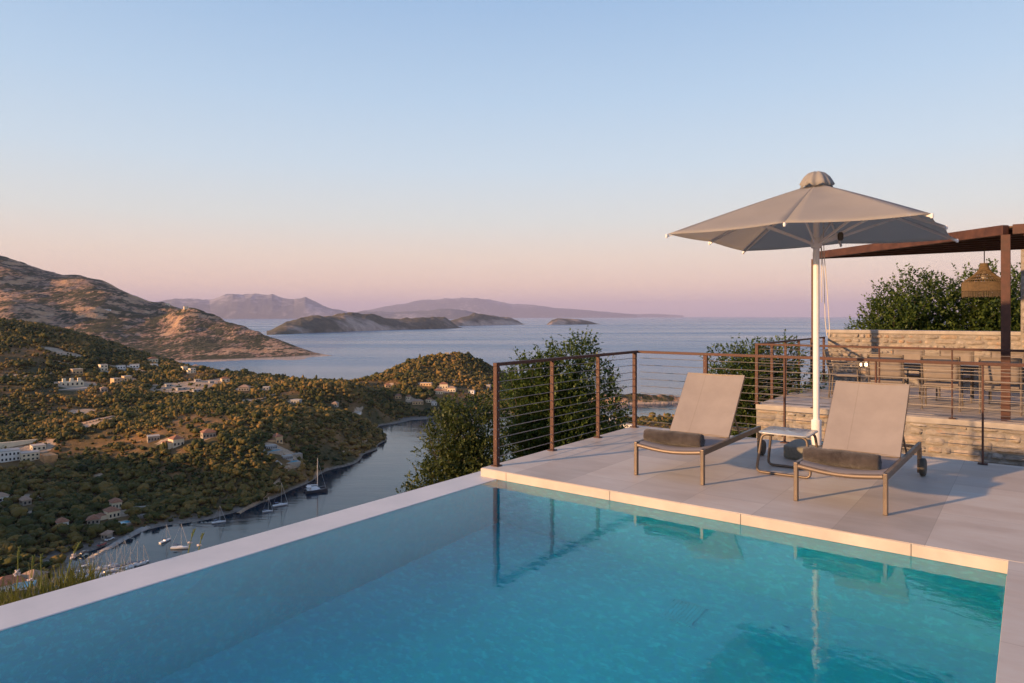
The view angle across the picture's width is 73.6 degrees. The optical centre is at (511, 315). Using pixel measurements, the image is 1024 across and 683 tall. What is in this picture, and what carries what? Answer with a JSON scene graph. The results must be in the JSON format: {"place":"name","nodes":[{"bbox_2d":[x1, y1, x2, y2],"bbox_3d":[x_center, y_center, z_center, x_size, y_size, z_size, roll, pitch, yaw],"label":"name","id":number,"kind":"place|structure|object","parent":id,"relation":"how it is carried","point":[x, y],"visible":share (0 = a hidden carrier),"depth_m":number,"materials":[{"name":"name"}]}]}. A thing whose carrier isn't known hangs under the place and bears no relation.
{"place":"outdoors","nodes":[
{"label":"outdoors","id":0,"kind":"place"},
{"bbox_2d":[51,526,149,582],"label":"beach","id":1,"kind":"structure","parent":0,"point":[120,540],"depth_m":326.06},
{"bbox_2d":[0,256,331,368],"bbox_3d":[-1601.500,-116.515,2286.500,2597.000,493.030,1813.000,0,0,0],"label":"mountain","id":2,"kind":"structure","parent":0,"point":[77,303],"depth_m":2136.76,"materials":[{"name":"stone"}]},
{"bbox_2d":[159,293,347,318],"bbox_3d":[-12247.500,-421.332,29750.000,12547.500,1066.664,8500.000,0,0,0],"label":"distant mountain","id":3,"kind":"structure","parent":0,"point":[247,306],"depth_m":27137.41,"materials":[{"name":"stone"}]},
{"bbox_2d":[235,463,304,513],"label":"track","id":4,"kind":"structure","parent":0,"point":[288,467],"depth_m":408.30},
{"bbox_2d":[0,327,670,602],"bbox_3d":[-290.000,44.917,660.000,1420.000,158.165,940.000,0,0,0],"label":"hillside","id":5,"kind":"structure","parent":0,"point":[71,444],"depth_m":510.71,"materials":[{"name":"plant"}]},
{"bbox_2d":[0,500,12,506],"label":"olive tree","id":6,"kind":"object","parent":5,"relation":"on","point":[4,503],"visible":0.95,"depth_m":371.25,"materials":[{"name":"green plant"}]},
{"bbox_2d":[0,543,16,554],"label":"olive tree","id":7,"kind":"object","parent":5,"relation":"on","point":[8,549],"visible":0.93,"depth_m":303.94,"materials":[{"name":"green plant"}]},
{"bbox_2d":[0,447,19,462],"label":"hotel","id":8,"kind":"structure","parent":5,"relation":"on","point":[9,454],"depth_m":464.39,"materials":[{"name":"paint"}]},
{"bbox_2d":[0,555,22,566],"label":"olive tree","id":9,"kind":"object","parent":5,"relation":"on","point":[8,561],"visible":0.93,"depth_m":289.69,"materials":[{"name":"green plant"}]},
{"bbox_2d":[0,574,26,591],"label":"taverna","id":10,"kind":"structure","parent":5,"relation":"on","point":[7,577],"depth_m":269.41,"materials":[{"name":"ceramic"}]},
{"bbox_2d":[4,531,22,538],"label":"olive tree","id":11,"kind":"object","parent":5,"relation":"on","point":[8,535],"visible":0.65,"depth_m":322.17,"materials":[{"name":"green plant"}]},
{"bbox_2d":[6,534,21,541],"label":"olive tree","id":12,"kind":"object","parent":5,"relation":"on","point":[14,538],"visible":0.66,"depth_m":318.31,"materials":[{"name":"green plant"}]},
{"bbox_2d":[0,439,36,448],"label":"retaining wall","id":13,"kind":"structure","parent":5,"relation":"on","point":[13,443],"depth_m":493.23,"materials":[{"name":"concrete"}]},
{"bbox_2d":[11,507,26,516],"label":"olive tree","id":14,"kind":"object","parent":5,"relation":"on","point":[20,512],"visible":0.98,"depth_m":351.45,"materials":[{"name":"green plant"}]},
{"bbox_2d":[13,488,27,497],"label":"olive tree","id":15,"kind":"object","parent":5,"relation":"on","point":[22,492],"visible":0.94,"depth_m":392.10,"materials":[{"name":"green plant"}]},
{"bbox_2d":[13,580,35,588],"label":"awning","id":16,"kind":"object","parent":5,"relation":"on","point":[26,582],"visible":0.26,"depth_m":261.85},
{"bbox_2d":[19,496,31,505],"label":"house","id":17,"kind":"structure","parent":5,"relation":"on","point":[24,500],"depth_m":379.39,"materials":[{"name":"stone"}]},
{"bbox_2d":[16,537,35,547],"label":"olive tree","id":18,"kind":"object","parent":5,"relation":"on","point":[25,542],"visible":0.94,"depth_m":314.07,"materials":[{"name":"green plant"}]},
{"bbox_2d":[20,450,39,460],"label":"hotel wing","id":19,"kind":"structure","parent":5,"relation":"on","point":[31,455],"depth_m":465.35,"materials":[{"name":"paint"}]},
{"bbox_2d":[22,524,39,532],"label":"olive tree","id":20,"kind":"object","parent":5,"relation":"on","point":[28,528],"visible":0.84,"depth_m":330.23,"materials":[{"name":"green plant"}]},
{"bbox_2d":[21,569,47,588],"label":"taverna","id":21,"kind":"structure","parent":5,"relation":"on","point":[29,572],"depth_m":275.30,"materials":[{"name":"tile"}]},
{"bbox_2d":[29,528,45,535],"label":"olive tree","id":22,"kind":"object","parent":5,"relation":"on","point":[39,532],"visible":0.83,"depth_m":327.79,"materials":[{"name":"green plant"}]},
{"bbox_2d":[30,443,45,450],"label":"annex","id":23,"kind":"object","parent":5,"relation":"on","point":[40,446],"visible":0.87,"depth_m":485.51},
{"bbox_2d":[33,509,47,517],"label":"olive tree","id":24,"kind":"object","parent":5,"relation":"on","point":[40,513],"visible":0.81,"depth_m":350.21,"materials":[{"name":"green plant"}]},
{"bbox_2d":[38,483,52,489],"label":"olive tree","id":25,"kind":"object","parent":5,"relation":"on","point":[43,486],"visible":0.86,"depth_m":403.04,"materials":[{"name":"green plant"}]},
{"bbox_2d":[40,452,57,462],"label":"building","id":26,"kind":"structure","parent":5,"relation":"on","point":[50,457],"depth_m":460.98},
{"bbox_2d":[42,533,58,541],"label":"olive tree","id":27,"kind":"object","parent":5,"relation":"on","point":[50,537],"visible":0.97,"depth_m":323.32,"materials":[{"name":"green plant"}]},
{"bbox_2d":[51,523,66,533],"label":"olive tree","id":28,"kind":"object","parent":5,"relation":"on","point":[54,528],"visible":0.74,"depth_m":334.91,"materials":[{"name":"green plant"}]},
{"bbox_2d":[55,517,69,524],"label":"house","id":29,"kind":"structure","parent":5,"relation":"on","point":[63,520],"depth_m":345.82,"materials":[{"name":"ceramic"}]},
{"bbox_2d":[57,524,69,535],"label":"olive tree","id":30,"kind":"object","parent":5,"relation":"on","point":[63,530],"visible":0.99,"depth_m":333.58,"materials":[{"name":"green plant"}]},
{"bbox_2d":[58,378,83,385],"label":"villa","id":31,"kind":"object","parent":5,"relation":"on","point":[77,382],"visible":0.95,"depth_m":680.01,"materials":[{"name":"paint"}]},
{"bbox_2d":[70,368,82,373],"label":"house","id":32,"kind":"structure","parent":5,"relation":"on","point":[77,371],"depth_m":738.98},
{"bbox_2d":[78,484,92,492],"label":"olive tree","id":33,"kind":"object","parent":5,"relation":"on","point":[85,487],"visible":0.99,"depth_m":402.68,"materials":[{"name":"green plant"}]},
{"bbox_2d":[86,514,101,523],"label":"house","id":34,"kind":"structure","parent":5,"relation":"on","point":[94,518],"depth_m":351.68,"materials":[{"name":"stone"}]},
{"bbox_2d":[90,484,98,493],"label":"olive tree","id":35,"kind":"object","parent":5,"relation":"on","point":[95,489],"visible":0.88,"depth_m":403.58,"materials":[{"name":"green plant"}]},
{"bbox_2d":[87,524,105,537],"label":"olive tree","id":36,"kind":"object","parent":5,"relation":"on","point":[94,529],"visible":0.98,"depth_m":334.74,"materials":[{"name":"green plant"}]},
{"bbox_2d":[90,503,104,511],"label":"olive tree","id":37,"kind":"object","parent":5,"relation":"on","point":[94,507],"visible":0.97,"depth_m":367.33,"materials":[{"name":"green plant"}]},
{"bbox_2d":[92,495,106,502],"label":"olive tree","id":38,"kind":"object","parent":5,"relation":"on","point":[94,500],"visible":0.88,"depth_m":380.61,"materials":[{"name":"green plant"}]},
{"bbox_2d":[98,364,107,370],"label":"house","id":39,"kind":"structure","parent":5,"relation":"on","point":[102,367],"depth_m":768.38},
{"bbox_2d":[99,530,113,539],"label":"shore house","id":40,"kind":"structure","parent":5,"relation":"on","point":[106,534],"depth_m":334.08,"materials":[{"name":"stone"}]},
{"bbox_2d":[96,506,120,520],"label":"house","id":41,"kind":"structure","parent":5,"relation":"on","point":[111,512],"depth_m":360.61,"materials":[{"name":"ceramic"}]},
{"bbox_2d":[103,518,120,527],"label":"olive tree","id":42,"kind":"object","parent":5,"relation":"on","point":[112,523],"visible":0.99,"depth_m":342.48,"materials":[{"name":"green plant"}]},
{"bbox_2d":[108,498,122,508],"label":"house","id":43,"kind":"structure","parent":5,"relation":"on","point":[115,502],"depth_m":378.73,"materials":[{"name":"ceramic"}]},
{"bbox_2d":[120,502,133,509],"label":"olive tree","id":44,"kind":"object","parent":5,"relation":"on","point":[126,505],"visible":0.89,"depth_m":371.58,"materials":[{"name":"green plant"}]},
{"bbox_2d":[124,507,140,515],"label":"olive tree","id":45,"kind":"object","parent":5,"relation":"on","point":[133,510],"visible":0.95,"depth_m":361.32,"materials":[{"name":"green plant"}]},
{"bbox_2d":[128,482,139,488],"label":"olive tree","id":46,"kind":"object","parent":5,"relation":"on","point":[133,485],"visible":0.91,"depth_m":409.97,"materials":[{"name":"green plant"}]},
{"bbox_2d":[137,483,149,491],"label":"olive tree","id":47,"kind":"object","parent":5,"relation":"on","point":[142,486],"visible":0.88,"depth_m":404.32,"materials":[{"name":"green plant"}]},
{"bbox_2d":[147,434,159,442],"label":"house","id":48,"kind":"structure","parent":5,"relation":"on","point":[152,438],"depth_m":482.98,"materials":[{"name":"paint"}]},
{"bbox_2d":[161,435,183,448],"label":"house","id":49,"kind":"structure","parent":5,"relation":"on","point":[174,441],"depth_m":459.44,"materials":[{"name":"paint"}]},
{"bbox_2d":[199,428,215,438],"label":"house","id":50,"kind":"structure","parent":5,"relation":"on","point":[207,433],"depth_m":467.49,"materials":[{"name":"stone"}]},
{"bbox_2d":[238,385,250,390],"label":"house","id":51,"kind":"structure","parent":5,"relation":"on","point":[244,388],"depth_m":692.32,"materials":[{"name":"stone"}]},
{"bbox_2d":[265,444,276,449],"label":"pool house","id":52,"kind":"structure","parent":5,"relation":"on","point":[272,446],"depth_m":464.30,"materials":[{"name":"grey concrete"}]},
{"bbox_2d":[268,433,282,443],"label":"house","id":53,"kind":"structure","parent":5,"relation":"on","point":[277,438],"depth_m":480.61,"materials":[{"name":"paint"}]},
{"bbox_2d":[268,449,282,454],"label":"hillside pool","id":54,"kind":"structure","parent":5,"relation":"on","point":[278,451],"depth_m":461.93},
{"bbox_2d":[282,454,292,460],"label":"pool house","id":55,"kind":"structure","parent":5,"relation":"on","point":[289,457],"depth_m":461.98,"materials":[{"name":"grey concrete"}]},
{"bbox_2d":[286,460,300,466],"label":"hillside pool","id":56,"kind":"structure","parent":5,"relation":"on","point":[296,463],"depth_m":460.18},
{"bbox_2d":[0,317,673,577],"bbox_3d":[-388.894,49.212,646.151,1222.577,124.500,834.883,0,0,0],"label":"woodland","id":57,"kind":"object","parent":5,"relation":"on","point":[155,411],"visible":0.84,"depth_m":542.67,"materials":[{"name":"plant"}]},
{"bbox_2d":[412,399,422,404],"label":"house","id":58,"kind":"structure","parent":5,"relation":"on","point":[416,401],"depth_m":777.23,"materials":[{"name":"tile"}]},
{"bbox_2d":[267,312,461,334],"bbox_3d":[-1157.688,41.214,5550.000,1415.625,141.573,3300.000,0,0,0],"label":"island","id":59,"kind":"structure","parent":0,"point":[346,322],"depth_m":5049.96,"materials":[{"name":"stone"}]},
{"bbox_2d":[353,309,474,318],"bbox_3d":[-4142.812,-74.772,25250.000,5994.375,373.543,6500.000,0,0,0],"label":"distant mountain","id":60,"kind":"structure","parent":0,"point":[452,313],"depth_m":23568.78,"materials":[{"name":"stone"}]},
{"bbox_2d":[450,313,522,325],"bbox_3d":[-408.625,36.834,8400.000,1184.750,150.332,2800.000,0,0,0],"label":"island","id":61,"kind":"structure","parent":0,"point":[474,319],"depth_m":8051.60,"materials":[{"name":"stone"}]},
{"bbox_2d":[359,297,636,317],"bbox_3d":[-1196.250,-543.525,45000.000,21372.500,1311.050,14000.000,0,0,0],"label":"distant mountain","id":62,"kind":"structure","parent":0,"point":[489,307],"depth_m":41358.89,"materials":[{"name":"stone"}]},
{"bbox_2d":[0,0,1023,316],"label":"sky","id":63,"kind":"structure","parent":0,"point":[344,155],"materials":[{"name":"blue"}]},
{"bbox_2d":[47,317,979,591],"bbox_3d":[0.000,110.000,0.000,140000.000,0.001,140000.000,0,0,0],"label":"sea","id":64,"kind":"structure","parent":0,"point":[383,469],"depth_m":1648.01,"materials":[{"name":"liquid"}]},
{"bbox_2d":[112,542,133,570],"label":"sailboat","id":65,"kind":"object","parent":64,"relation":"on","point":[129,567],"visible":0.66,"depth_m":296.45,"materials":[{"name":"white fabric"}]},
{"bbox_2d":[126,541,145,565],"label":"sailboat","id":66,"kind":"object","parent":64,"relation":"on","point":[136,563],"visible":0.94,"depth_m":301.63,"materials":[{"name":"white fabric"}]},
{"bbox_2d":[170,524,188,548],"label":"sailboat","id":67,"kind":"object","parent":64,"relation":"on","point":[178,547],"visible":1,"depth_m":323.21,"materials":[{"name":"white fabric"}]},
{"bbox_2d":[272,483,287,506],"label":"sailboat","id":68,"kind":"object","parent":64,"relation":"on","point":[279,504],"visible":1,"depth_m":396.70,"materials":[{"name":"white fabric"}]},
{"bbox_2d":[304,458,327,493],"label":"sailboat","id":69,"kind":"object","parent":64,"relation":"on","point":[309,489],"visible":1,"depth_m":427.03,"materials":[{"name":"white"}]},
{"bbox_2d":[547,318,596,324],"bbox_3d":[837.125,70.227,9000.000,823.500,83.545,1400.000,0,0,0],"label":"island","id":70,"kind":"structure","parent":0,"point":[562,321],"depth_m":8652.84,"materials":[{"name":"stone"}]},
{"bbox_2d":[588,393,679,403],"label":"rocky islet","id":71,"kind":"object","parent":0,"point":[658,398],"visible":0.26,"depth_m":859.76,"materials":[{"name":"stone"}]},
{"bbox_2d":[623,313,683,316],"bbox_3d":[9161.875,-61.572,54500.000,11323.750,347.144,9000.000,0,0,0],"label":"distant mountain","id":72,"kind":"structure","parent":0,"point":[653,315],"depth_m":53139.84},
{"bbox_2d":[483,425,1023,682],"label":"terrace","id":73,"kind":"structure","parent":0,"point":[967,507],"depth_m":6.19,"materials":[{"name":"stone"}]},
{"bbox_2d":[0,468,1007,680],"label":"swimming pool","id":74,"kind":"structure","parent":73,"relation":"in","point":[27,610],"depth_m":5.03,"materials":[{"name":"stone"}]},
{"bbox_2d":[0,480,1006,682],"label":"pool water","id":75,"kind":"structure","parent":74,"relation":"in","point":[497,581],"depth_m":3.91,"materials":[{"name":"liquid"}]},
{"bbox_2d":[491,350,638,466],"bbox_3d":[0.811,1.050,8.573,0.090,1.099,3.313,0,0,37],"label":"cable railing","id":76,"kind":"object","parent":73,"relation":"on","point":[496,414],"visible":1,"depth_m":8.13,"materials":[{"name":"brown metal"}]},
{"bbox_2d":[634,372,765,484],"bbox_3d":[2.066,1.126,7.398,0.802,0.947,1.852,0,0,37],"label":"sun lounger","id":77,"kind":"object","parent":73,"relation":"on","point":[707,405],"visible":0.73,"depth_m":7.42,"materials":[{"name":"fabric"}]},
{"bbox_2d":[643,429,704,446],"bbox_3d":[1.622,1.224,6.861,0.604,0.145,0.162,0,0,36],"label":"rolled towel","id":78,"kind":"object","parent":77,"relation":"on","point":[675,438],"visible":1,"depth_m":6.79,"materials":[{"name":"fabric"}]},
{"bbox_2d":[756,426,817,478],"bbox_3d":[2.830,1.389,7.000,0.537,0.420,0.470,0,0,36],"label":"side table","id":79,"kind":"object","parent":73,"relation":"on","point":[795,433],"visible":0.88,"depth_m":6.97,"materials":[{"name":"beige metal"}]},
{"bbox_2d":[665,171,958,459],"bbox_3d":[3.440,-0.016,7.730,2.522,3.228,2.522,0,0,37],"label":"parasol","id":80,"kind":"object","parent":73,"relation":"on","point":[816,211],"visible":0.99,"depth_m":7.67,"materials":[{"name":"fabric"}]},
{"bbox_2d":[638,351,1023,464],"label":"cable railing","id":81,"kind":"object","parent":73,"relation":"on","point":[705,360],"visible":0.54,"depth_m":8.07,"materials":[{"name":"brown metal"}]},
{"bbox_2d":[794,380,926,515],"bbox_3d":[3.291,1.126,6.411,0.802,0.947,1.852,0,0,39],"label":"sun lounger","id":82,"kind":"object","parent":73,"relation":"on","point":[866,417],"visible":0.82,"depth_m":6.44,"materials":[{"name":"fabric"}]},
{"bbox_2d":[803,447,881,469],"bbox_3d":[2.835,1.224,5.885,0.604,0.145,0.162,0,0,39],"label":"rolled towel","id":83,"kind":"object","parent":82,"relation":"on","point":[849,459],"visible":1,"depth_m":5.82,"materials":[{"name":"fabric"}]},
{"bbox_2d":[760,381,1023,423],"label":"dining terrace","id":84,"kind":"structure","parent":0,"point":[914,408],"depth_m":12.48,"materials":[{"name":"tile"}]},
{"bbox_2d":[759,337,825,398],"bbox_3d":[6.001,1.050,14.478,0.090,1.099,5.023,0,0,37],"label":"cable railing","id":85,"kind":"object","parent":84,"relation":"on","point":[772,367],"visible":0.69,"depth_m":13.87,"materials":[{"name":"brown metal"}]},
{"bbox_2d":[823,349,860,396],"bbox_3d":[6.544,1.135,13.549,0.642,0.930,0.592,0,0,30],"label":"dining chair","id":86,"kind":"object","parent":84,"relation":"on","point":[826,354],"visible":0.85,"depth_m":13.53,"materials":[{"name":"metal"}]},
{"bbox_2d":[867,354,908,404],"bbox_3d":[6.721,1.135,12.222,0.592,0.930,0.642,0,0,37],"label":"dining chair","id":87,"kind":"object","parent":84,"relation":"on","point":[885,368],"visible":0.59,"depth_m":12.01,"materials":[{"name":"fabric"}]},
{"bbox_2d":[892,349,924,398],"bbox_3d":[7.805,1.135,13.546,0.592,0.930,0.642,0,0,37],"label":"dining chair","id":88,"kind":"object","parent":84,"relation":"on","point":[919,352],"visible":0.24,"depth_m":13.67,"materials":[{"name":"metal"}]},
{"bbox_2d":[811,224,1023,420],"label":"pergola","id":89,"kind":"object","parent":84,"relation":"on","point":[1005,240],"visible":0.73,"depth_m":11.26,"materials":[{"name":"brown metal"}]},
{"bbox_2d":[961,245,1000,297],"bbox_3d":[8.330,-0.806,12.060,0.688,0.977,0.688,0,0,0],"label":"pendant lamp","id":90,"kind":"object","parent":89,"relation":"hanging from","point":[991,285],"visible":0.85,"depth_m":11.93,"materials":[{"name":"wicker"}]},
{"bbox_2d":[827,329,1020,392],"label":"stone wall","id":91,"kind":"structure","parent":84,"relation":"on","point":[947,339],"depth_m":15.41,"materials":[{"name":"stone"}]},
{"bbox_2d":[920,355,963,411],"bbox_3d":[7.373,1.135,11.725,0.592,0.930,0.642,0,0,37],"label":"dining chair","id":92,"kind":"object","parent":84,"relation":"on","point":[935,368],"visible":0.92,"depth_m":11.56,"materials":[{"name":"fabric"}]},
{"bbox_2d":[865,361,1023,378],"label":"dining table","id":93,"kind":"object","parent":84,"relation":"on","point":[915,365],"visible":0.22,"depth_m":11.98,"materials":[{"name":"metal"}]},
{"bbox_2d":[936,350,973,401],"bbox_3d":[8.457,1.135,13.049,0.592,0.930,0.642,0,0,37],"label":"dining chair","id":94,"kind":"object","parent":84,"relation":"on","point":[964,355],"visible":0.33,"depth_m":13.13,"materials":[{"name":"metal"}]},
{"bbox_2d":[978,357,1022,415],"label":"dining chair","id":95,"kind":"object","parent":84,"relation":"on","point":[996,377],"visible":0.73,"depth_m":11.07,"materials":[{"name":"metal"}]},
{"bbox_2d":[988,351,1023,403],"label":"dining chair","id":96,"kind":"object","parent":84,"relation":"on","point":[997,354],"visible":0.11,"depth_m":12.73,"materials":[{"name":"metal"}]},
{"bbox_2d":[1021,249,1023,393],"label":"house corner","id":97,"kind":"object","parent":84,"relation":"on","point":[1022,299],"visible":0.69,"depth_m":14.08,"materials":[{"name":"stone"}]},
{"bbox_2d":[1011,262,1020,327],"bbox_3d":[15.579,1.400,20.736,3.390,6.532,3.263,0,0,40],"label":"garden tree","id":98,"kind":"object","parent":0,"point":[1013,278],"visible":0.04,"depth_m":20.40,"materials":[{"name":"green plant"}]},
{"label":"garden slope","id":99,"kind":"structure","parent":0,"visible":0},
{"bbox_2d":[396,390,512,493],"bbox_3d":[-1.044,3.396,12.735,2.335,4.116,1.773,0,0,0],"label":"olive bush","id":100,"kind":"object","parent":99,"relation":"on","point":[464,455],"visible":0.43,"depth_m":12.53,"materials":[{"name":"green plant"}]},
{"bbox_2d":[483,327,631,462],"bbox_3d":[0.935,2.763,13.952,2.950,5.206,2.699,0,0,36],"label":"tall bush","id":101,"kind":"object","parent":99,"relation":"on","point":[513,393],"visible":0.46,"depth_m":13.63,"materials":[{"name":"green plant"}]},
{"bbox_2d":[699,328,826,437],"bbox_3d":[5.362,2.354,14.974,2.959,4.160,2.560,0,0,0],"label":"round bush","id":102,"kind":"object","parent":99,"relation":"on","point":[747,368],"visible":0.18,"depth_m":14.51,"materials":[{"name":"green plant"}]},
{"bbox_2d":[756,404,1023,466],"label":"stone wall","id":103,"kind":"structure","parent":99,"relation":"on","point":[938,428],"depth_m":10.66,"materials":[{"name":"stone"}]},
{"bbox_2d":[754,343,1023,418],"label":"cable railing","id":104,"kind":"object","parent":103,"relation":"on","point":[757,387],"visible":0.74,"depth_m":11.07,"materials":[{"name":"brown metal"}]},
{"bbox_2d":[844,263,973,330],"bbox_3d":[11.642,1.578,20.378,4.066,6.351,3.078,0,0,0],"label":"garden tree","id":105,"kind":"object","parent":99,"relation":"on","point":[913,312],"visible":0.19,"depth_m":19.90,"materials":[{"name":"green plant"}]},
{"bbox_2d":[927,258,1020,330],"bbox_3d":[13.958,1.510,20.146,3.972,6.451,3.579,0,0,0],"label":"garden tree","id":106,"kind":"object","parent":99,"relation":"on","point":[985,314],"visible":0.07,"depth_m":19.60,"materials":[{"name":"green plant"}]},
{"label":"garden bank","id":107,"kind":"structure","parent":0,"visible":0},
{"bbox_2d":[0,555,131,605],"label":"grass","id":108,"kind":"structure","parent":107,"relation":"on","point":[72,578],"depth_m":4.71,"materials":[{"name":"plant"}]},
{"bbox_2d":[13,545,20,589],"bbox_3d":[-3.150,1.601,4.353,0.043,0.282,0.034,0,0,-31],"label":"flower stalk","id":109,"kind":"object","parent":108,"relation":"on","point":[16,573],"visible":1,"depth_m":4.35,"materials":[{"name":"plant"}]},
{"bbox_2d":[27,555,34,587],"bbox_3d":[-3.099,1.648,4.412,0.051,0.216,0.031,0,0,0],"label":"flower stalk","id":110,"kind":"object","parent":108,"relation":"on","point":[32,562],"visible":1,"depth_m":4.41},
{"bbox_2d":[40,553,43,588],"bbox_3d":[-3.070,1.665,4.461,0.022,0.240,0.027,0,0,-42],"label":"flower stalk","id":111,"kind":"object","parent":108,"relation":"on","point":[41,558],"visible":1,"depth_m":4.46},
{"bbox_2d":[65,541,80,582],"bbox_3d":[-2.937,1.645,4.574,0.115,0.279,0.040,0,0,0],"label":"flower stalk","id":112,"kind":"object","parent":108,"relation":"on","point":[73,554],"visible":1,"depth_m":4.57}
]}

